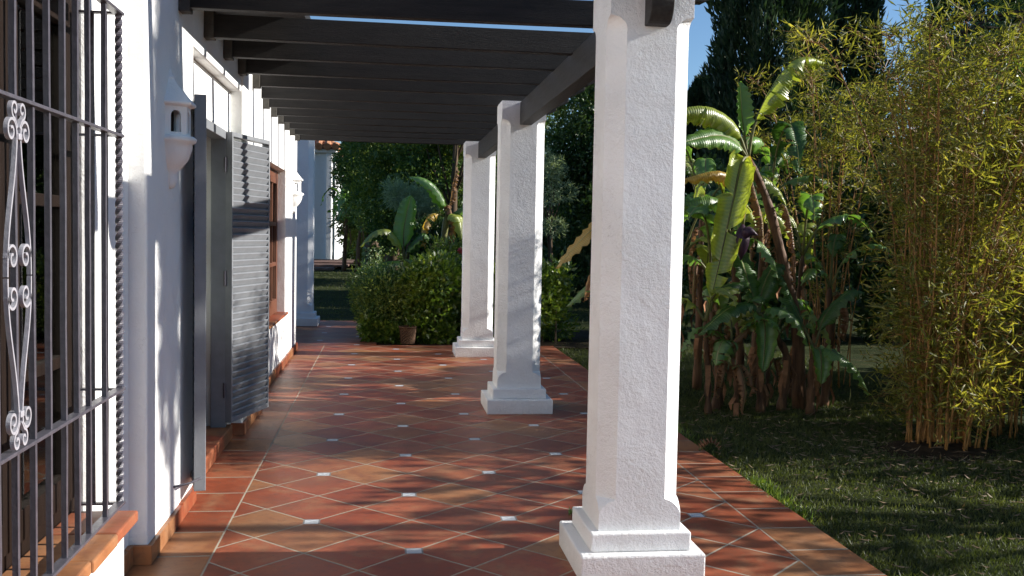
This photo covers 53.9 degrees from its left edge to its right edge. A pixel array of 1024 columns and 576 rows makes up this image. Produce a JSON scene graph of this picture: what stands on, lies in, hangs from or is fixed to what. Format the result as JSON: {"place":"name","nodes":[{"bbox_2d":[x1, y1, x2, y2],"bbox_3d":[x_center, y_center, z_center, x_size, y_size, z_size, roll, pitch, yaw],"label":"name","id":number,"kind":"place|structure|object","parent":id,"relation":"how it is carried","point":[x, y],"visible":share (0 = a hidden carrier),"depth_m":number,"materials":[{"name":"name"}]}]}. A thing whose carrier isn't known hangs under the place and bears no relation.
{"place":"outdoors","nodes":[
{"label":"outdoors","id":0,"kind":"place"},
{"bbox_2d":[125,345,324,575],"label":"terrace wall paving","id":1,"kind":"structure","parent":0,"point":[191,546],"depth_m":5.71,"materials":[{"name":"tile"}]},
{"bbox_2d":[314,140,343,258],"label":"house","id":2,"kind":"structure","parent":0,"point":[326,246],"depth_m":44.14,"materials":[{"name":"white paint"}]},
{"bbox_2d":[296,320,376,344],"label":"paving","id":3,"kind":"structure","parent":0,"point":[323,332],"depth_m":13.98,"materials":[{"name":"ceramic"}]},
{"bbox_2d":[296,140,319,325],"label":"stucco column","id":4,"kind":"structure","parent":3,"relation":"on","point":[306,314],"depth_m":15.11,"materials":[{"name":"white paint"}]},
{"bbox_2d":[320,187,355,270],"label":"banana plant","id":5,"kind":"object","parent":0,"point":[338,200],"visible":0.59,"depth_m":36.93,"materials":[{"name":"green plant"}]},
{"bbox_2d":[332,201,365,271],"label":"banana plant","id":6,"kind":"object","parent":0,"point":[357,244],"visible":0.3,"depth_m":36.50,"materials":[{"name":"green plant"}]},
{"bbox_2d":[342,207,372,237],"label":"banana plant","id":7,"kind":"object","parent":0,"point":[364,222],"visible":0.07,"depth_m":37.12,"materials":[{"name":"green plant"}]},
{"bbox_2d":[376,330,588,349],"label":"planting bed soil","id":8,"kind":"structure","parent":0,"point":[582,334],"depth_m":13.58,"materials":[{"name":"brown soil"}]},
{"bbox_2d":[398,325,416,343],"bbox_3d":[-1.352,0.605,13.038,0.246,0.224,0.246,1,3,-7],"label":"flower pot","id":9,"kind":"object","parent":8,"relation":"on","point":[407,334],"visible":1,"depth_m":12.96,"materials":[{"name":"brown ceramic"}]},
{"bbox_2d":[356,311,459,343],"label":"shrub","id":10,"kind":"object","parent":8,"relation":"on","point":[377,334],"visible":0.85,"depth_m":13.17,"materials":[{"name":"green plant"}]},
{"bbox_2d":[392,249,493,339],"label":"shrub","id":11,"kind":"object","parent":8,"relation":"on","point":[436,286],"visible":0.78,"depth_m":13.27,"materials":[{"name":"green plant"}]},
{"bbox_2d":[493,250,585,342],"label":"shrub","id":12,"kind":"object","parent":8,"relation":"on","point":[555,286],"visible":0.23,"depth_m":13.56,"materials":[{"name":"green plant"}]},
{"bbox_2d":[314,271,694,324],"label":"grass","id":13,"kind":"structure","parent":0,"point":[329,296],"depth_m":21.71,"materials":[{"name":"green plant"}]},
{"bbox_2d":[202,345,817,575],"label":"terrace floor","id":14,"kind":"structure","parent":0,"point":[398,460],"depth_m":5.74,"materials":[{"name":"tile"}]},
{"bbox_2d":[452,141,495,356],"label":"stucco column","id":15,"kind":"structure","parent":14,"relation":"on","point":[475,338],"depth_m":11.74,"materials":[{"name":"white paint"}]},
{"bbox_2d":[481,100,552,413],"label":"stucco column","id":16,"kind":"structure","parent":14,"relation":"on","point":[514,386],"depth_m":8.11,"materials":[{"name":"white paint"}]},
{"bbox_2d":[559,0,704,575],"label":"stucco column","id":17,"kind":"structure","parent":14,"relation":"on","point":[625,521],"depth_m":4.25,"materials":[{"name":"white paint"}]},
{"bbox_2d":[178,0,708,157],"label":"pergola","id":18,"kind":"object","parent":17,"relation":"on","point":[340,80],"visible":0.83,"depth_m":6.32,"materials":[{"name":"grey wood"}]},
{"bbox_2d":[310,0,996,241],"label":"sky","id":19,"kind":"structure","parent":0,"point":[700,31],"materials":[{"name":"blue"}]},
{"bbox_2d":[314,239,1023,575],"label":"lawn","id":20,"kind":"structure","parent":0,"point":[858,343],"depth_m":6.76,"materials":[{"name":"green plant"}]},
{"bbox_2d":[0,0,310,575],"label":"house","id":21,"kind":"structure","parent":20,"relation":"on","point":[210,345],"depth_m":4.48,"materials":[{"name":"white paint"}]},
{"bbox_2d":[0,0,125,575],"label":"window grille","id":22,"kind":"object","parent":21,"relation":"attached to","point":[16,135],"depth_m":2.92,"materials":[{"name":"black metal"}]},
{"bbox_2d":[0,0,137,575],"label":"window","id":23,"kind":"structure","parent":21,"relation":"in","point":[95,552],"depth_m":3.28,"materials":[{"name":"brown wood"}]},
{"bbox_2d":[164,69,196,187],"bbox_3d":[-1.573,-0.739,4.676,0.217,0.550,0.217,3,4,38],"label":"wall lantern","id":24,"kind":"object","parent":21,"relation":"attached to","point":[183,141],"depth_m":4.62,"materials":[{"name":"white ceramic"}]},
{"bbox_2d":[206,119,226,427],"bbox_3d":[-1.897,-0.018,6.150,0.098,1.998,1.339,1,3,-7],"label":"door","id":25,"kind":"structure","parent":21,"relation":"in","point":[217,135],"depth_m":6.75,"materials":[{"name":"grey paint"}]},
{"bbox_2d":[269,168,287,328],"bbox_3d":[-2.449,-0.433,9.989,0.295,1.524,1.710,1,3,-7],"label":"window","id":26,"kind":"structure","parent":21,"relation":"in","point":[274,316],"depth_m":10.50,"materials":[{"name":"red wood"}]},
{"bbox_2d":[292,166,303,213],"bbox_3d":[-2.507,-1.134,11.613,0.217,0.550,0.217,3,4,38],"label":"wall lantern","id":27,"kind":"object","parent":21,"relation":"attached to","point":[298,194],"depth_m":11.55,"materials":[{"name":"white ceramic"}]},
{"bbox_2d":[314,259,354,270],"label":"garden steps","id":28,"kind":"structure","parent":20,"relation":"on","point":[326,264],"depth_m":39.31,"materials":[{"name":"stone"}]},
{"bbox_2d":[327,141,370,251],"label":"garden tree","id":29,"kind":"object","parent":20,"relation":"on","point":[339,177],"visible":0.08,"depth_m":41.64,"materials":[{"name":"green plant"}]},
{"bbox_2d":[348,227,383,270],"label":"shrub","id":30,"kind":"object","parent":20,"relation":"on","point":[355,231],"visible":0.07,"depth_m":37.52,"materials":[{"name":"green plant"}]},
{"bbox_2d":[339,141,402,260],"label":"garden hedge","id":31,"kind":"object","parent":20,"relation":"on","point":[350,252],"depth_m":46.26,"materials":[{"name":"green plant"}]},
{"bbox_2d":[361,241,381,271],"bbox_3d":[-4.755,-1.004,34.165,0.730,1.182,0.722,1,3,-7],"label":"ivy stump","id":32,"kind":"object","parent":20,"relation":"on","point":[367,253],"visible":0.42,"depth_m":33.95,"materials":[{"name":"green plant"}]},
{"bbox_2d":[342,257,423,331],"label":"shrub","id":33,"kind":"object","parent":20,"relation":"on","point":[373,292],"visible":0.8,"depth_m":13.35,"materials":[{"name":"green plant"}]},
{"bbox_2d":[339,142,433,270],"bbox_3d":[-3.478,-3.607,30.432,3.495,6.929,3.705,1,3,-7],"label":"acacia tree","id":34,"kind":"object","parent":20,"relation":"on","point":[389,258],"visible":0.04,"depth_m":30.61,"materials":[{"name":"green plant"}]},
{"bbox_2d":[359,195,430,273],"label":"banana plant","id":35,"kind":"object","parent":20,"relation":"on","point":[400,235],"visible":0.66,"depth_m":16.83,"materials":[{"name":"green plant"}]},
{"bbox_2d":[380,177,439,262],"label":"banana plant","id":36,"kind":"object","parent":20,"relation":"on","point":[423,200],"visible":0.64,"depth_m":21.05,"materials":[{"name":"green plant"}]},
{"bbox_2d":[331,141,496,259],"bbox_3d":[-2.225,-3.025,26.680,4.809,6.226,4.629,4,4,41],"label":"acacia tree","id":37,"kind":"object","parent":20,"relation":"on","point":[405,161],"visible":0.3,"depth_m":26.04,"materials":[{"name":"green plant"}]},
{"bbox_2d":[391,214,462,267],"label":"banana plant","id":38,"kind":"object","parent":20,"relation":"on","point":[419,224],"visible":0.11,"depth_m":23.71,"materials":[{"name":"green plant"}]},
{"bbox_2d":[409,170,462,251],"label":"banana plant","id":39,"kind":"object","parent":20,"relation":"on","point":[454,219],"visible":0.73,"depth_m":16.80,"materials":[{"name":"green plant"}]},
{"bbox_2d":[424,144,463,212],"bbox_3d":[-1.219,-2.835,24.939,3.312,6.073,2.718,1,3,-7],"label":"olive tree","id":40,"kind":"object","parent":20,"relation":"on","point":[457,150],"depth_m":24.80,"materials":[{"name":"plant"}]},
{"bbox_2d":[416,230,494,273],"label":"flowering shrub","id":41,"kind":"object","parent":20,"relation":"on","point":[452,246],"visible":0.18,"depth_m":15.57,"materials":[{"name":"green plant"}]},
{"bbox_2d":[439,104,571,255],"bbox_3d":[-0.401,-3.066,28.863,4.883,6.138,5.106,1,3,-7],"label":"acacia tree","id":42,"kind":"object","parent":20,"relation":"on","point":[549,117],"depth_m":28.09,"materials":[{"name":"green plant"}]},
{"bbox_2d":[493,178,588,297],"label":"garden hedge","id":43,"kind":"object","parent":20,"relation":"on","point":[578,287],"visible":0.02,"depth_m":23.89,"materials":[{"name":"green plant"}]},
{"bbox_2d":[542,145,580,262],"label":"feathery shrub","id":44,"kind":"object","parent":20,"relation":"on","point":[550,164],"visible":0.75,"depth_m":19.61,"materials":[{"name":"green plant"}]},
{"bbox_2d":[555,222,591,306],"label":"banana plant","id":45,"kind":"object","parent":20,"relation":"on","point":[581,241],"visible":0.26,"depth_m":9.66,"materials":[{"name":"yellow plant"}]},
{"bbox_2d":[553,88,594,139],"bbox_3d":[2.118,-2.427,21.905,2.314,5.710,2.878,3,4,34],"label":"laurel tree","id":46,"kind":"object","parent":20,"relation":"on","point":[564,109],"depth_m":21.18,"materials":[{"name":"green plant"}]},
{"bbox_2d":[542,83,687,306],"bbox_3d":[1.820,-2.362,20.681,3.507,5.696,3.176,4,4,38],"label":"laurel tree","id":47,"kind":"object","parent":20,"relation":"on","point":[576,151],"visible":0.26,"depth_m":20.26,"materials":[{"name":"green plant"}]},
{"bbox_2d":[682,74,716,285],"bbox_3d":[4.350,-2.291,23.167,2.046,5.323,2.006,1,3,-7],"label":"cypress tree","id":48,"kind":"object","parent":20,"relation":"on","point":[696,95],"visible":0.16,"depth_m":22.74,"materials":[{"name":"green plant"}]},
{"bbox_2d":[681,282,752,414],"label":"banana plant","id":49,"kind":"object","parent":20,"relation":"on","point":[726,291],"visible":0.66,"depth_m":8.44,"materials":[{"name":"green plant"}]},
{"bbox_2d":[709,312,727,410],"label":"banana plant","id":50,"kind":"object","parent":20,"relation":"on","point":[716,402],"visible":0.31,"depth_m":8.67,"materials":[{"name":"green plant"}]},
{"bbox_2d":[680,192,758,358],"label":"banana plant","id":51,"kind":"object","parent":20,"relation":"on","point":[749,219],"visible":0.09,"depth_m":9.09,"materials":[{"name":"green plant"}]},
{"bbox_2d":[680,308,779,416],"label":"banana plant","id":52,"kind":"object","parent":20,"relation":"on","point":[722,345],"visible":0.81,"depth_m":8.37,"materials":[{"name":"green plant"}]},
{"bbox_2d":[682,206,778,405],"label":"banana plant","id":53,"kind":"object","parent":20,"relation":"on","point":[705,254],"visible":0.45,"depth_m":8.71,"materials":[{"name":"green plant"}]},
{"bbox_2d":[685,146,786,389],"bbox_3d":[1.846,-0.255,9.695,1.463,2.545,1.073,3,3,26],"label":"banana plant","id":54,"kind":"object","parent":20,"relation":"on","point":[698,166],"visible":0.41,"depth_m":9.79,"materials":[{"name":"green plant"}]},
{"bbox_2d":[684,171,795,398],"bbox_3d":[2.037,-0.013,9.449,1.089,2.100,1.137,1,3,-7],"label":"banana plant","id":55,"kind":"object","parent":20,"relation":"on","point":[740,355],"visible":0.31,"depth_m":9.26,"materials":[{"name":"green plant"}]},
{"bbox_2d":[678,423,821,522],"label":"grass tuft","id":56,"kind":"object","parent":20,"relation":"on","point":[767,488],"visible":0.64,"depth_m":5.82,"materials":[{"name":"green plant"}]},
{"bbox_2d":[697,232,809,413],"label":"banana plant","id":57,"kind":"object","parent":20,"relation":"on","point":[765,285],"visible":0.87,"depth_m":8.41,"materials":[{"name":"green plant"}]},
{"bbox_2d":[685,57,825,409],"bbox_3d":[1.951,-0.460,8.766,1.651,3.064,0.857,-1,4,-32],"label":"banana plant","id":58,"kind":"object","parent":20,"relation":"on","point":[742,173],"visible":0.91,"depth_m":8.56,"materials":[{"name":"green plant"}]},
{"bbox_2d":[689,0,845,283],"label":"cypress tree","id":59,"kind":"object","parent":20,"relation":"on","point":[735,31],"visible":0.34,"depth_m":17.90,"materials":[{"name":"green plant"}]},
{"bbox_2d":[715,120,834,385],"bbox_3d":[2.656,-0.302,10.053,1.261,2.633,1.178,-1,4,-36],"label":"banana plant","id":60,"kind":"object","parent":20,"relation":"on","point":[795,132],"visible":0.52,"depth_m":9.93,"materials":[{"name":"green plant"}]},
{"bbox_2d":[771,333,796,411],"bbox_3d":[2.338,0.722,8.693,0.266,0.731,0.128,1,3,-7],"label":"banana stump","id":61,"kind":"object","parent":20,"relation":"on","point":[783,386],"visible":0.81,"depth_m":8.69,"materials":[{"name":"brown plant"}]},
{"bbox_2d":[737,295,831,406],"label":"banana plant","id":62,"kind":"object","parent":20,"relation":"on","point":[809,315],"visible":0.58,"depth_m":8.89,"materials":[{"name":"green plant"}]},
{"bbox_2d":[747,191,873,398],"bbox_3d":[2.718,0.083,9.379,1.021,1.940,0.861,-2,4,-40],"label":"banana plant","id":63,"kind":"object","parent":20,"relation":"on","point":[809,205],"visible":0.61,"depth_m":9.29,"materials":[{"name":"green plant"}]},
{"bbox_2d":[680,151,962,343],"bbox_3d":[4.837,-0.564,14.903,5.401,2.908,2.057,1,3,-7],"label":"garden hedge","id":64,"kind":"object","parent":20,"relation":"on","point":[862,309],"visible":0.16,"depth_m":14.52,"materials":[{"name":"green plant"}]},
{"bbox_2d":[771,273,871,415],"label":"banana plant","id":65,"kind":"object","parent":20,"relation":"on","point":[822,358],"visible":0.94,"depth_m":8.53,"materials":[{"name":"green plant"}]},
{"bbox_2d":[819,318,840,407],"bbox_3d":[2.836,0.663,8.967,0.173,0.852,0.093,1,3,4],"label":"banana stump","id":66,"kind":"object","parent":20,"relation":"on","point":[826,388],"visible":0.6,"depth_m":8.95,"materials":[{"name":"brown plant"}]},
{"bbox_2d":[788,233,894,396],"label":"banana plant","id":67,"kind":"object","parent":20,"relation":"on","point":[835,245],"visible":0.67,"depth_m":9.47,"materials":[{"name":"green plant"}]},
{"bbox_2d":[733,6,961,387],"bbox_3d":[3.283,-0.843,10.014,2.281,3.742,1.627,3,4,37],"label":"bamboo clump","id":68,"kind":"object","parent":20,"relation":"on","point":[830,143],"visible":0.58,"depth_m":10.00,"materials":[{"name":"green plant"}]},
{"bbox_2d":[679,400,1023,575],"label":"fallen leaves","id":69,"kind":"object","parent":20,"relation":"on","point":[907,461],"visible":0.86,"depth_m":6.67,"materials":[{"name":"brown plant"}]},
{"bbox_2d":[818,0,892,305],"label":"cypress tree","id":70,"kind":"object","parent":20,"relation":"on","point":[857,8],"visible":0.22,"depth_m":20.93,"materials":[{"name":"green plant"}]},
{"bbox_2d":[784,0,1023,450],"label":"bamboo clump","id":71,"kind":"object","parent":20,"relation":"on","point":[946,372],"visible":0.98,"depth_m":7.01,"materials":[{"name":"green plant"}]},
{"bbox_2d":[819,99,1003,306],"bbox_3d":[13.088,-1.827,23.715,12.482,4.996,4.528,1,3,-7],"label":"garden hedge","id":72,"kind":"object","parent":20,"relation":"on","point":[889,153],"depth_m":22.25,"materials":[{"name":"green plant"}]},
{"bbox_2d":[815,0,1023,195],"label":"cedar tree","id":73,"kind":"object","parent":20,"relation":"on","point":[988,25],"visible":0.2,"depth_m":15.59,"materials":[{"name":"green plant"}]},
{"bbox_2d":[850,0,1023,438],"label":"bamboo clump","id":74,"kind":"object","parent":20,"relation":"on","point":[1010,414],"visible":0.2,"depth_m":7.69,"materials":[{"name":"green plant"}]},
{"bbox_2d":[872,440,1002,463],"bbox_3d":[3.034,1.135,7.159,0.924,0.058,0.745,1,3,-7],"label":"soil mound","id":75,"kind":"object","parent":20,"relation":"on","point":[954,451],"visible":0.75,"depth_m":7.03,"materials":[{"name":"brown soil"}]},
{"bbox_2d":[900,0,1023,204],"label":"cypress tree","id":76,"kind":"object","parent":20,"relation":"on","point":[951,10],"visible":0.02,"depth_m":21.24,"materials":[{"name":"green plant"}]},
{"bbox_2d":[932,125,1023,396],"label":"garden hedge","id":77,"kind":"object","parent":20,"relation":"on","point":[997,272],"visible":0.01,"depth_m":10.07,"materials":[{"name":"green plant"}]},
{"bbox_2d":[954,43,1023,162],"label":"garden tree","id":78,"kind":"object","parent":20,"relation":"on","point":[1021,63],"visible":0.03,"depth_m":11.65,"materials":[{"name":"green plant"}]},
{"bbox_2d":[540,346,886,575],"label":"terrace edge paving","id":79,"kind":"structure","parent":0,"point":[814,549],"depth_m":5.35,"materials":[{"name":"tile"}]},
{"bbox_2d":[698,436,721,450],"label":"fallen leaf","id":80,"kind":"object","parent":79,"relation":"on","point":[704,444],"visible":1,"depth_m":6.84,"materials":[{"name":"brown plant"}]},
{"bbox_2d":[544,337,902,396],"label":"grass","id":81,"kind":"structure","parent":0,"point":[688,368],"depth_m":10.77,"materials":[{"name":"green plant"}]}
]}

